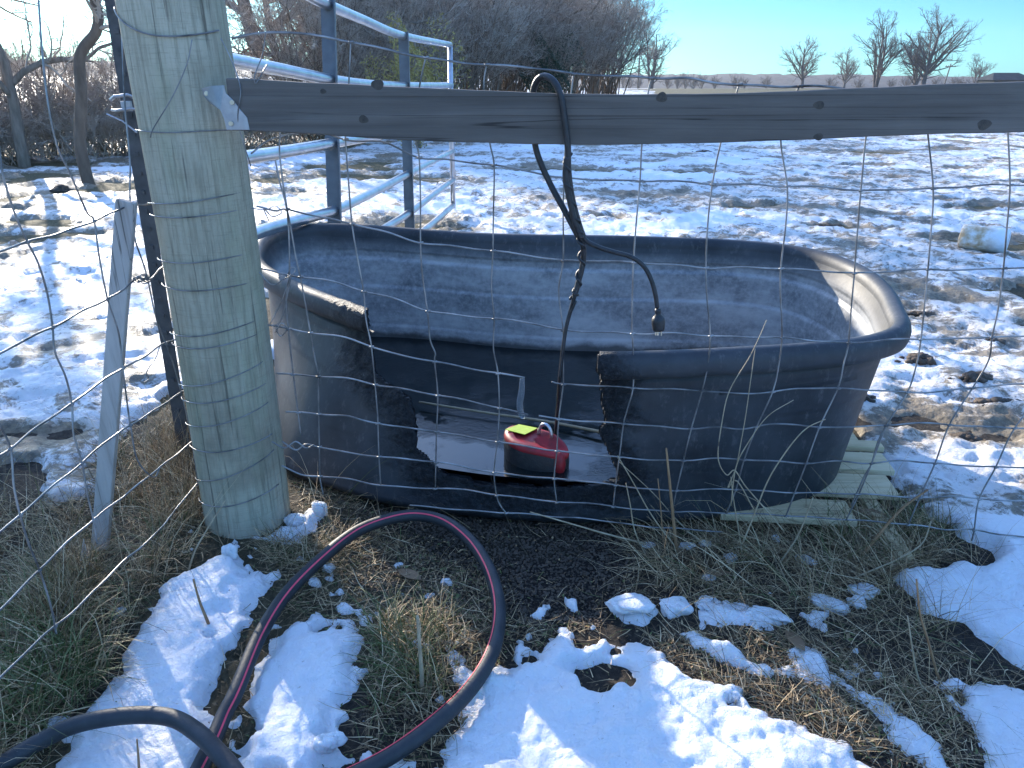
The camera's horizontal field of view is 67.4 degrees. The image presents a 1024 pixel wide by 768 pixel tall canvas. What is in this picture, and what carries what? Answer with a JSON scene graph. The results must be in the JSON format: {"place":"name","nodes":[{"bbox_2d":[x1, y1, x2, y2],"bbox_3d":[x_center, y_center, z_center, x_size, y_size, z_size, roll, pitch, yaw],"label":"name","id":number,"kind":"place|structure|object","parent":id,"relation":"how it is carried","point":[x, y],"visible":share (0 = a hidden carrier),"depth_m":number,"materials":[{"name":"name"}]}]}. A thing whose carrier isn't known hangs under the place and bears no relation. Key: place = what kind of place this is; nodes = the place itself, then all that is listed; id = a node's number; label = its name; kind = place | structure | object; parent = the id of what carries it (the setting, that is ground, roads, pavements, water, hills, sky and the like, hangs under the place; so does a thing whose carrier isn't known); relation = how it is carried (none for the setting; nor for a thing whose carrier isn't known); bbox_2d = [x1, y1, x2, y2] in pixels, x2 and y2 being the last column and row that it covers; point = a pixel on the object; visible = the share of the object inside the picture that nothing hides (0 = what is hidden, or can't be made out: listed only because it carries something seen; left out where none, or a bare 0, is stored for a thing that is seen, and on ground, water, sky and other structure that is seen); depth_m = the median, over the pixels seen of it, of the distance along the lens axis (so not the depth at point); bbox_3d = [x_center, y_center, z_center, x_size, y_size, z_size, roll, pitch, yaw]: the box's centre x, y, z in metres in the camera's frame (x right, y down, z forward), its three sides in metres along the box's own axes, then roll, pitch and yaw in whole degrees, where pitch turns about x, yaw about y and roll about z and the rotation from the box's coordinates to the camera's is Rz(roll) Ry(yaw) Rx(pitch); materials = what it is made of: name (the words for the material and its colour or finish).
{"place":"outdoors","nodes":[
{"label":"outdoors","id":0,"kind":"place"},
{"bbox_2d":[10,61,976,87],"bbox_3d":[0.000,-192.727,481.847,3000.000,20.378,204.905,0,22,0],"label":"hills","id":1,"kind":"structure","parent":0,"point":[782,80],"depth_m":422.26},
{"bbox_2d":[419,401,598,432],"bbox_3d":[-0.011,0.117,2.801,0.727,0.015,0.033,9,24,20],"label":"reed","id":2,"kind":"object","parent":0,"point":[534,419],"visible":0.88,"depth_m":2.79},
{"bbox_2d":[0,78,1023,767],"bbox_3d":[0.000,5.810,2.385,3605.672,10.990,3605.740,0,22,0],"label":"ground","id":3,"kind":"structure","parent":0,"point":[612,622],"depth_m":2.13,"materials":[{"name":"plant"}]},
{"bbox_2d":[0,0,69,100],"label":"sapling","id":4,"kind":"object","parent":3,"relation":"on","point":[15,46],"visible":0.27,"depth_m":14.59,"materials":[{"name":"brown plant"}]},
{"bbox_2d":[0,0,112,167],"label":"bare tree","id":5,"kind":"object","parent":3,"relation":"on","point":[9,83],"visible":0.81,"depth_m":11.73,"materials":[{"name":"brown plant"}]},
{"bbox_2d":[17,70,119,163],"bbox_3d":[-7.444,-4.487,12.940,1.696,1.600,2.463,-19,28,-38],"label":"scrub bush","id":6,"kind":"object","parent":3,"relation":"on","point":[56,113],"visible":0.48,"depth_m":12.66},
{"bbox_2d":[30,69,123,157],"bbox_3d":[-7.502,-4.648,13.364,1.423,1.552,2.069,11,24,25],"label":"scrub bush","id":7,"kind":"object","parent":3,"relation":"on","point":[57,132],"visible":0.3,"depth_m":13.11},
{"bbox_2d":[38,9,116,151],"bbox_3d":[-7.645,-5.329,13.737,1.773,2.480,1.534,15,27,33],"label":"sapling","id":8,"kind":"object","parent":3,"relation":"on","point":[107,69],"visible":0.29,"depth_m":13.43,"materials":[{"name":"brown plant"}]},
{"bbox_2d":[33,64,127,157],"bbox_3d":[-6.985,-4.512,12.923,1.488,1.623,2.164,7,23,18],"label":"scrub bush","id":9,"kind":"object","parent":3,"relation":"on","point":[110,127],"visible":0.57,"depth_m":12.96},
{"bbox_2d":[50,67,128,155],"bbox_3d":[-6.994,-4.753,13.477,1.487,1.622,2.162,18,28,37],"label":"scrub bush","id":10,"kind":"object","parent":3,"relation":"on","point":[100,118],"visible":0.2,"depth_m":13.38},
{"bbox_2d":[73,0,108,184],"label":"crooked tree","id":11,"kind":"object","parent":3,"relation":"on","point":[90,39],"visible":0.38,"depth_m":9.45,"materials":[{"name":"brown plant"}]},
{"bbox_2d":[86,22,125,154],"bbox_3d":[-6.918,-5.125,13.460,1.403,2.267,1.621,-20,30,-41],"label":"sapling","id":12,"kind":"object","parent":3,"relation":"on","point":[107,80],"visible":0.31,"depth_m":13.32,"materials":[{"name":"brown plant"}]},
{"bbox_2d":[91,198,137,550],"bbox_3d":[-1.127,0.080,2.157,0.372,1.187,0.026,2,22,5],"label":"wooden stake","id":13,"kind":"object","parent":3,"relation":"on","point":[124,230],"visible":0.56,"depth_m":2.09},
{"bbox_2d":[0,706,243,767],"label":"garden hose","id":14,"kind":"object","parent":3,"relation":"on","point":[211,745],"visible":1,"depth_m":1.59,"materials":[{"name":"black rubber"}]},
{"bbox_2d":[0,354,281,767],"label":"grass","id":15,"kind":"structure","parent":3,"relation":"on","point":[67,585],"depth_m":2.08,"materials":[{"name":"plant"}]},
{"bbox_2d":[104,0,192,459],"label":"steel post","id":16,"kind":"object","parent":3,"relation":"on","point":[153,253],"visible":0.9,"depth_m":2.56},
{"bbox_2d":[115,0,290,538],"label":"fence post","id":17,"kind":"object","parent":3,"relation":"on","point":[187,167],"visible":0.84,"depth_m":2.05,"materials":[{"name":"grey wood"}]},
{"bbox_2d":[0,0,198,678],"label":"side wire fence","id":18,"kind":"object","parent":17,"relation":"attached to","point":[147,278],"visible":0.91,"depth_m":1.71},
{"bbox_2d":[202,85,249,129],"bbox_3d":[-0.703,-0.671,1.864,0.131,0.102,0.028,9,24,21],"label":"rail bracket","id":19,"kind":"object","parent":17,"relation":"attached to","point":[217,96],"visible":1,"depth_m":1.86,"materials":[{"name":"metal"}]},
{"bbox_2d":[114,6,1023,540],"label":"woven wire fence","id":20,"kind":"object","parent":17,"relation":"attached to","point":[494,318],"visible":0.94,"depth_m":2.13,"materials":[{"name":"metal"}]},
{"bbox_2d":[516,377,525,418],"bbox_3d":[0.026,0.041,2.195,0.026,0.127,0.020,0,22,0],"label":"icicle","id":21,"kind":"object","parent":20,"relation":"hanging from","point":[520,399],"visible":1,"depth_m":2.19,"materials":[{"name":"grey"}]},
{"bbox_2d":[226,78,1023,144],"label":"board rail","id":22,"kind":"object","parent":17,"relation":"attached to","point":[376,109],"visible":0.98,"depth_m":1.86,"materials":[{"name":"grey wood"}]},
{"bbox_2d":[530,72,664,434],"bbox_3d":[0.174,-0.243,2.139,0.275,1.157,0.451,-16,27,-34],"label":"power cord","id":23,"kind":"object","parent":22,"relation":"hanging from","point":[572,218],"visible":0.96,"depth_m":1.97,"materials":[{"name":"rubber"}]},
{"bbox_2d":[221,543,237,559],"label":"snow lump","id":24,"kind":"object","parent":3,"relation":"on","point":[230,549],"visible":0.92,"depth_m":2.22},
{"bbox_2d":[235,50,287,149],"bbox_3d":[-5.043,-5.411,14.829,2.551,1.913,1.754,6,23,15],"label":"scrub bush","id":25,"kind":"object","parent":3,"relation":"on","point":[251,135],"visible":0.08,"depth_m":14.87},
{"bbox_2d":[225,0,306,79],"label":"bare tree","id":26,"kind":"object","parent":3,"relation":"on","point":[242,11],"visible":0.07,"depth_m":18.93,"materials":[{"name":"brown plant"}]},
{"bbox_2d":[283,513,305,526],"bbox_3d":[-0.686,0.438,2.436,0.076,0.038,0.060,0,22,0],"label":"snow lump","id":27,"kind":"object","parent":3,"relation":"on","point":[298,518],"visible":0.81,"depth_m":2.42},
{"bbox_2d":[233,0,433,77],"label":"bare tree","id":28,"kind":"object","parent":3,"relation":"on","point":[378,38],"visible":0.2,"depth_m":17.29,"materials":[{"name":"brown plant"}]},
{"bbox_2d":[233,0,455,239],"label":"tube gate","id":29,"kind":"structure","parent":3,"relation":"on","point":[336,208],"depth_m":3.97,"materials":[{"name":"metal"}]},
{"bbox_2d":[190,509,505,767],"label":"rubber hose","id":30,"kind":"object","parent":3,"relation":"on","point":[429,727],"visible":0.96,"depth_m":1.87,"materials":[{"name":"rubber"}]},
{"bbox_2d":[360,11,470,147],"bbox_3d":[-1.784,-5.511,14.487,2.068,2.762,2.095,0,22,0],"label":"yellowed conifer","id":31,"kind":"object","parent":3,"relation":"on","point":[428,75],"visible":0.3,"depth_m":14.18,"materials":[{"name":"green plant"}]},
{"bbox_2d":[416,615,424,692],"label":"dry stalk","id":32,"kind":"object","parent":3,"relation":"on","point":[421,673],"visible":0.98,"depth_m":1.76,"materials":[{"name":"plant"}]},
{"bbox_2d":[0,76,1023,767],"bbox_3d":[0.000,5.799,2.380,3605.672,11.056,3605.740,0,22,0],"label":"snow","id":33,"kind":"structure","parent":3,"relation":"on","point":[546,710],"depth_m":3.31,"materials":[{"name":"snow"}]},
{"bbox_2d":[0,103,51,164],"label":"scrub bush","id":34,"kind":"object","parent":33,"relation":"on","point":[32,136],"visible":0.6,"depth_m":12.29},
{"bbox_2d":[0,78,71,157],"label":"scrub bush","id":35,"kind":"object","parent":33,"relation":"on","point":[30,108],"visible":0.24,"depth_m":12.90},
{"bbox_2d":[0,1,99,155],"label":"sapling","id":36,"kind":"object","parent":33,"relation":"on","point":[39,72],"visible":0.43,"depth_m":13.05,"materials":[{"name":"brown plant"}]},
{"bbox_2d":[0,20,355,160],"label":"dead weed leaves","id":37,"kind":"object","parent":33,"relation":"on","point":[111,124],"visible":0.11,"depth_m":13.07,"materials":[{"name":"brown plant"}]},
{"bbox_2d":[227,0,380,137],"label":"brush tree","id":38,"kind":"object","parent":33,"relation":"on","point":[306,29],"visible":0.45,"depth_m":15.54,"materials":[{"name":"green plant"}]},
{"bbox_2d":[229,0,396,80],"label":"brush tree","id":39,"kind":"object","parent":33,"relation":"on","point":[301,13],"visible":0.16,"depth_m":16.99,"materials":[{"name":"brown plant"}]},
{"bbox_2d":[227,0,408,140],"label":"brush tree","id":40,"kind":"object","parent":33,"relation":"on","point":[291,50],"visible":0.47,"depth_m":15.52,"materials":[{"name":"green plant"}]},
{"bbox_2d":[313,731,347,753],"bbox_3d":[-0.385,0.768,1.635,0.073,0.052,0.044,0,22,0],"label":"snow lump","id":41,"kind":"object","parent":33,"relation":"on","point":[327,743],"visible":1,"depth_m":1.62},
{"bbox_2d":[263,0,414,82],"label":"brush tree","id":42,"kind":"object","parent":33,"relation":"on","point":[315,16],"visible":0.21,"depth_m":16.64,"materials":[{"name":"brown plant"}]},
{"bbox_2d":[226,0,451,81],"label":"brush tree","id":43,"kind":"object","parent":33,"relation":"on","point":[378,76],"visible":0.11,"depth_m":17.67,"materials":[{"name":"brown plant"}]},
{"bbox_2d":[227,0,454,78],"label":"brush tree","id":44,"kind":"object","parent":33,"relation":"on","point":[313,6],"visible":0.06,"depth_m":19.60,"materials":[{"name":"brown plant"}]},
{"bbox_2d":[250,0,471,81],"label":"brush tree","id":45,"kind":"object","parent":33,"relation":"on","point":[426,29],"visible":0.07,"depth_m":18.69,"materials":[{"name":"brown plant"}]},
{"bbox_2d":[307,0,429,80],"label":"brush tree","id":46,"kind":"object","parent":33,"relation":"on","point":[373,35],"visible":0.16,"depth_m":17.19,"materials":[{"name":"brown plant"}]},
{"bbox_2d":[302,0,486,81],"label":"brush tree","id":47,"kind":"object","parent":33,"relation":"on","point":[426,15],"visible":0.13,"depth_m":19.81,"materials":[{"name":"brown plant"}]},
{"bbox_2d":[338,0,454,81],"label":"brush tree","id":48,"kind":"object","parent":33,"relation":"on","point":[398,16],"visible":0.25,"depth_m":17.90,"materials":[{"name":"brown plant"}]},
{"bbox_2d":[361,0,485,88],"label":"brush tree","id":49,"kind":"object","parent":33,"relation":"on","point":[447,18],"visible":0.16,"depth_m":20.25,"materials":[{"name":"brown plant"}]},
{"bbox_2d":[384,0,476,88],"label":"brush tree","id":50,"kind":"object","parent":33,"relation":"on","point":[453,14],"visible":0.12,"depth_m":21.01,"materials":[{"name":"brown plant"}]},
{"bbox_2d":[399,0,498,81],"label":"brush tree","id":51,"kind":"object","parent":33,"relation":"on","point":[456,52],"visible":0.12,"depth_m":22.42,"materials":[{"name":"brown plant"}]},
{"bbox_2d":[428,0,517,89],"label":"brush tree","id":52,"kind":"object","parent":33,"relation":"on","point":[484,35],"visible":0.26,"depth_m":25.06,"materials":[{"name":"brown plant"}]},
{"bbox_2d":[445,0,517,90],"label":"brush tree","id":53,"kind":"object","parent":33,"relation":"on","point":[481,58],"visible":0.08,"depth_m":27.39,"materials":[{"name":"brown plant"}]},
{"bbox_2d":[435,0,536,89],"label":"brush tree","id":54,"kind":"object","parent":33,"relation":"on","point":[499,32],"visible":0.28,"depth_m":25.19,"materials":[{"name":"brown plant"}]},
{"bbox_2d":[443,0,544,89],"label":"brush tree","id":55,"kind":"object","parent":33,"relation":"on","point":[475,49],"visible":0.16,"depth_m":25.71,"materials":[{"name":"brown plant"}]},
{"bbox_2d":[459,0,553,90],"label":"brush tree","id":56,"kind":"object","parent":33,"relation":"on","point":[505,44],"visible":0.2,"depth_m":27.41,"materials":[{"name":"brown plant"}]},
{"bbox_2d":[463,0,586,90],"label":"brush tree","id":57,"kind":"object","parent":33,"relation":"on","point":[512,54],"visible":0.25,"depth_m":29.18,"materials":[{"name":"brown plant"}]},
{"bbox_2d":[485,0,571,91],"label":"brush tree","id":58,"kind":"object","parent":33,"relation":"on","point":[510,88],"visible":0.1,"depth_m":31.40,"materials":[{"name":"brown plant"}]},
{"bbox_2d":[493,0,570,91],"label":"brush tree","id":59,"kind":"object","parent":33,"relation":"on","point":[533,48],"visible":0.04,"depth_m":32.83,"materials":[{"name":"brown plant"}]},
{"bbox_2d":[479,0,585,91],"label":"brush tree","id":60,"kind":"object","parent":33,"relation":"on","point":[529,43],"visible":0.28,"depth_m":29.82,"materials":[{"name":"brown plant"}]},
{"bbox_2d":[490,0,587,91],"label":"brush tree","id":61,"kind":"object","parent":33,"relation":"on","point":[549,37],"visible":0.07,"depth_m":32.93,"materials":[{"name":"brown plant"}]},
{"bbox_2d":[514,29,587,93],"bbox_3d":[1.513,-12.313,30.656,3.087,3.454,3.104,0,22,0],"label":"cedar tree","id":62,"kind":"object","parent":33,"relation":"on","point":[546,59],"visible":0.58,"depth_m":30.23,"materials":[{"name":"brown plant"}]},
{"bbox_2d":[506,0,610,92],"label":"brush tree","id":63,"kind":"object","parent":33,"relation":"on","point":[580,13],"visible":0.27,"depth_m":34.45,"materials":[{"name":"brown plant"}]},
{"bbox_2d":[524,0,592,92],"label":"brush tree","id":64,"kind":"object","parent":33,"relation":"on","point":[572,29],"visible":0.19,"depth_m":32.85,"materials":[{"name":"brown plant"}]},
{"bbox_2d":[535,1,612,87],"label":"brush tree","id":65,"kind":"object","parent":33,"relation":"on","point":[592,31],"visible":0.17,"depth_m":37.07,"materials":[{"name":"brown plant"}]},
{"bbox_2d":[545,0,609,92],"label":"brush tree","id":66,"kind":"object","parent":33,"relation":"on","point":[574,36],"visible":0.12,"depth_m":36.35,"materials":[{"name":"brown plant"}]},
{"bbox_2d":[551,0,624,93],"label":"brush tree","id":67,"kind":"object","parent":33,"relation":"on","point":[590,63],"visible":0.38,"depth_m":37.71,"materials":[{"name":"brown plant"}]},
{"bbox_2d":[528,0,648,93],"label":"brush tree","id":68,"kind":"object","parent":33,"relation":"on","point":[618,28],"visible":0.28,"depth_m":38.35,"materials":[{"name":"brown plant"}]},
{"bbox_2d":[569,0,650,93],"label":"brush tree","id":69,"kind":"object","parent":33,"relation":"on","point":[589,91],"visible":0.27,"depth_m":40.54,"materials":[{"name":"brown plant"}]},
{"bbox_2d":[572,0,663,93],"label":"brush tree","id":70,"kind":"object","parent":33,"relation":"on","point":[634,30],"visible":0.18,"depth_m":44.37,"materials":[{"name":"brown plant"}]},
{"bbox_2d":[588,0,652,93],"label":"brush tree","id":71,"kind":"object","parent":33,"relation":"on","point":[623,46],"visible":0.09,"depth_m":44.75,"materials":[{"name":"brown plant"}]},
{"bbox_2d":[569,0,679,93],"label":"brush tree","id":72,"kind":"object","parent":33,"relation":"on","point":[626,62],"visible":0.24,"depth_m":42.00,"materials":[{"name":"brown plant"}]},
{"bbox_2d":[582,0,670,93],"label":"brush tree","id":73,"kind":"object","parent":33,"relation":"on","point":[608,78],"visible":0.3,"depth_m":42.87,"materials":[{"name":"brown plant"}]},
{"bbox_2d":[605,593,655,614],"bbox_3d":[0.317,0.595,2.064,0.133,0.040,0.077,0,22,0],"label":"snow lump","id":74,"kind":"object","parent":33,"relation":"on","point":[628,603],"visible":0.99,"depth_m":2.04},
{"bbox_2d":[894,352,944,366],"bbox_3d":[2.018,-0.126,3.801,0.246,0.053,0.160,9,24,21],"label":"mud clod","id":75,"kind":"object","parent":33,"relation":"on","point":[926,358],"visible":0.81,"depth_m":3.78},
{"bbox_2d":[948,370,993,382],"bbox_3d":[2.127,-0.034,3.542,0.212,0.047,0.124,-6,23,-15],"label":"mud clod","id":76,"kind":"object","parent":33,"relation":"on","point":[971,376],"visible":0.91,"depth_m":3.52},
{"bbox_2d":[957,224,1010,252],"bbox_3d":[3.739,-1.149,6.084,0.337,0.201,0.198,18,28,34],"label":"ice block","id":77,"kind":"object","parent":33,"relation":"on","point":[981,238],"depth_m":6.02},
{"bbox_2d":[967,396,1021,405],"bbox_3d":[2.140,0.074,3.340,0.328,0.050,0.127,0,22,0],"label":"mud clod","id":78,"kind":"object","parent":33,"relation":"on","point":[980,400],"visible":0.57,"depth_m":3.32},
{"bbox_2d":[0,428,1023,767],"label":"soil crumbs","id":79,"kind":"object","parent":3,"relation":"on","point":[536,556],"visible":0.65,"depth_m":2.22,"materials":[{"name":"soil"}]},
{"bbox_2d":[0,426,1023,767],"bbox_3d":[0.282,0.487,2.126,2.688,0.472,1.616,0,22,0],"label":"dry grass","id":80,"kind":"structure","parent":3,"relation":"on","point":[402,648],"depth_m":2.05,"materials":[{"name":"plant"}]},
{"bbox_2d":[258,223,911,522],"bbox_3d":[0.071,-0.121,2.953,2.589,0.678,1.496,4,22,9],"label":"stock tank","id":81,"kind":"object","parent":3,"relation":"on","point":[816,305],"visible":0.86,"depth_m":2.71,"materials":[{"name":"black plastic"}]},
{"bbox_2d":[371,337,618,481],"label":"water","id":82,"kind":"structure","parent":81,"relation":"in","point":[538,370],"depth_m":3.01,"materials":[{"name":"black liquid"}]},
{"bbox_2d":[504,422,568,485],"bbox_3d":[0.072,0.225,2.498,0.242,0.207,0.126,12,25,27],"label":"floating heater","id":83,"kind":"object","parent":82,"relation":"on","point":[530,459],"visible":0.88,"depth_m":2.46,"materials":[{"name":"red plastic"}]},
{"bbox_2d":[530,512,646,544],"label":"dry stalk","id":84,"kind":"object","parent":3,"relation":"on","point":[644,543],"visible":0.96,"depth_m":2.31,"materials":[{"name":"plant"}]},
{"bbox_2d":[623,20,681,88],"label":"bare tree","id":85,"kind":"object","parent":3,"relation":"on","point":[653,70],"visible":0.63,"depth_m":137.52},
{"bbox_2d":[665,448,677,552],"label":"dry stalk","id":86,"kind":"object","parent":3,"relation":"on","point":[672,510],"visible":0.98,"depth_m":2.27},
{"bbox_2d":[659,596,693,618],"bbox_3d":[0.446,0.608,2.076,0.093,0.052,0.058,-6,23,-14],"label":"snow lump","id":87,"kind":"object","parent":3,"relation":"on","point":[679,603],"visible":0.94,"depth_m":2.06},
{"bbox_2d":[694,595,721,610],"bbox_3d":[0.538,0.606,2.093,0.072,0.032,0.071,17,28,36],"label":"snow lump","id":88,"kind":"object","parent":3,"relation":"on","point":[702,605],"visible":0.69,"depth_m":2.08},
{"bbox_2d":[717,320,783,531],"bbox_3d":[0.696,0.134,2.157,0.226,0.656,0.004,0,22,0],"label":"dry stalk","id":89,"kind":"object","parent":3,"relation":"on","point":[720,433],"visible":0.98,"depth_m":2.17,"materials":[{"name":"plant"}]},
{"bbox_2d":[748,605,793,625],"bbox_3d":[0.686,0.619,2.042,0.119,0.026,0.058,10,24,22],"label":"snow lump","id":90,"kind":"object","parent":3,"relation":"on","point":[781,616],"visible":0.92,"depth_m":2.03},
{"bbox_2d":[742,419,825,543],"bbox_3d":[0.761,0.281,2.163,0.184,0.401,0.005,0,22,0],"label":"dry stalk","id":91,"kind":"object","parent":3,"relation":"on","point":[769,478],"visible":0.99,"depth_m":2.16,"materials":[{"name":"plant"}]},
{"bbox_2d":[785,631,804,650],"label":"dead leaf","id":92,"kind":"object","parent":3,"relation":"on","point":[797,641],"visible":0.93,"depth_m":1.94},
{"bbox_2d":[776,35,826,87],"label":"bare tree","id":93,"kind":"object","parent":3,"relation":"on","point":[803,72],"visible":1,"depth_m":156.32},
{"bbox_2d":[720,432,912,562],"bbox_3d":[1.085,0.309,2.791,0.593,0.064,0.975,8,23,19],"label":"wooden pallet","id":94,"kind":"object","parent":3,"relation":"on","point":[846,477],"visible":0.36,"depth_m":2.58,"materials":[{"name":"brown wood"}]},
{"bbox_2d":[809,593,850,614],"bbox_3d":[0.867,0.604,2.099,0.112,0.037,0.048,9,24,21],"label":"snow lump","id":95,"kind":"object","parent":3,"relation":"on","point":[836,603],"visible":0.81,"depth_m":2.08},
{"bbox_2d":[832,46,862,87],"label":"bare tree","id":96,"kind":"object","parent":3,"relation":"on","point":[848,71],"visible":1,"depth_m":212.42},
{"bbox_2d":[847,582,879,599],"bbox_3d":[0.984,0.584,2.154,0.086,0.033,0.068,11,24,25],"label":"snow lump","id":97,"kind":"object","parent":3,"relation":"on","point":[863,589],"visible":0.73,"depth_m":2.14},
{"bbox_2d":[853,8,920,86],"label":"bare tree","id":98,"kind":"object","parent":3,"relation":"on","point":[879,70],"visible":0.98,"depth_m":136.89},
{"bbox_2d":[859,489,928,557],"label":"dry stalk","id":99,"kind":"object","parent":3,"relation":"on","point":[885,526],"visible":0.84,"depth_m":2.27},
{"bbox_2d":[894,25,947,84],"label":"bare tree","id":100,"kind":"object","parent":3,"relation":"on","point":[916,75],"visible":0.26,"depth_m":147.99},
{"bbox_2d":[916,579,939,678],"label":"dry stalk","id":101,"kind":"object","parent":3,"relation":"on","point":[929,645],"visible":0.95,"depth_m":1.79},
{"bbox_2d":[893,4,982,84],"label":"bare tree","id":102,"kind":"object","parent":3,"relation":"on","point":[927,69],"visible":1,"depth_m":132.21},
{"bbox_2d":[949,432,986,441],"bbox_3d":[1.806,0.210,3.052,0.165,0.042,0.127,0,22,0],"label":"mud clod","id":103,"kind":"object","parent":3,"relation":"on","point":[968,436],"visible":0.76,"depth_m":3.03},
{"bbox_2d":[963,52,996,82],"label":"bare tree","id":104,"kind":"object","parent":3,"relation":"on","point":[978,72],"visible":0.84,"depth_m":240.25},
{"bbox_2d":[975,73,1023,82],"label":"barn","id":105,"kind":"structure","parent":3,"relation":"on","point":[1003,77],"depth_m":183.81,"materials":[{"name":"metal"}]},
{"bbox_2d":[0,0,1023,76],"label":"sky","id":106,"kind":"structure","parent":0,"point":[718,36],"materials":[{"name":"blue"}]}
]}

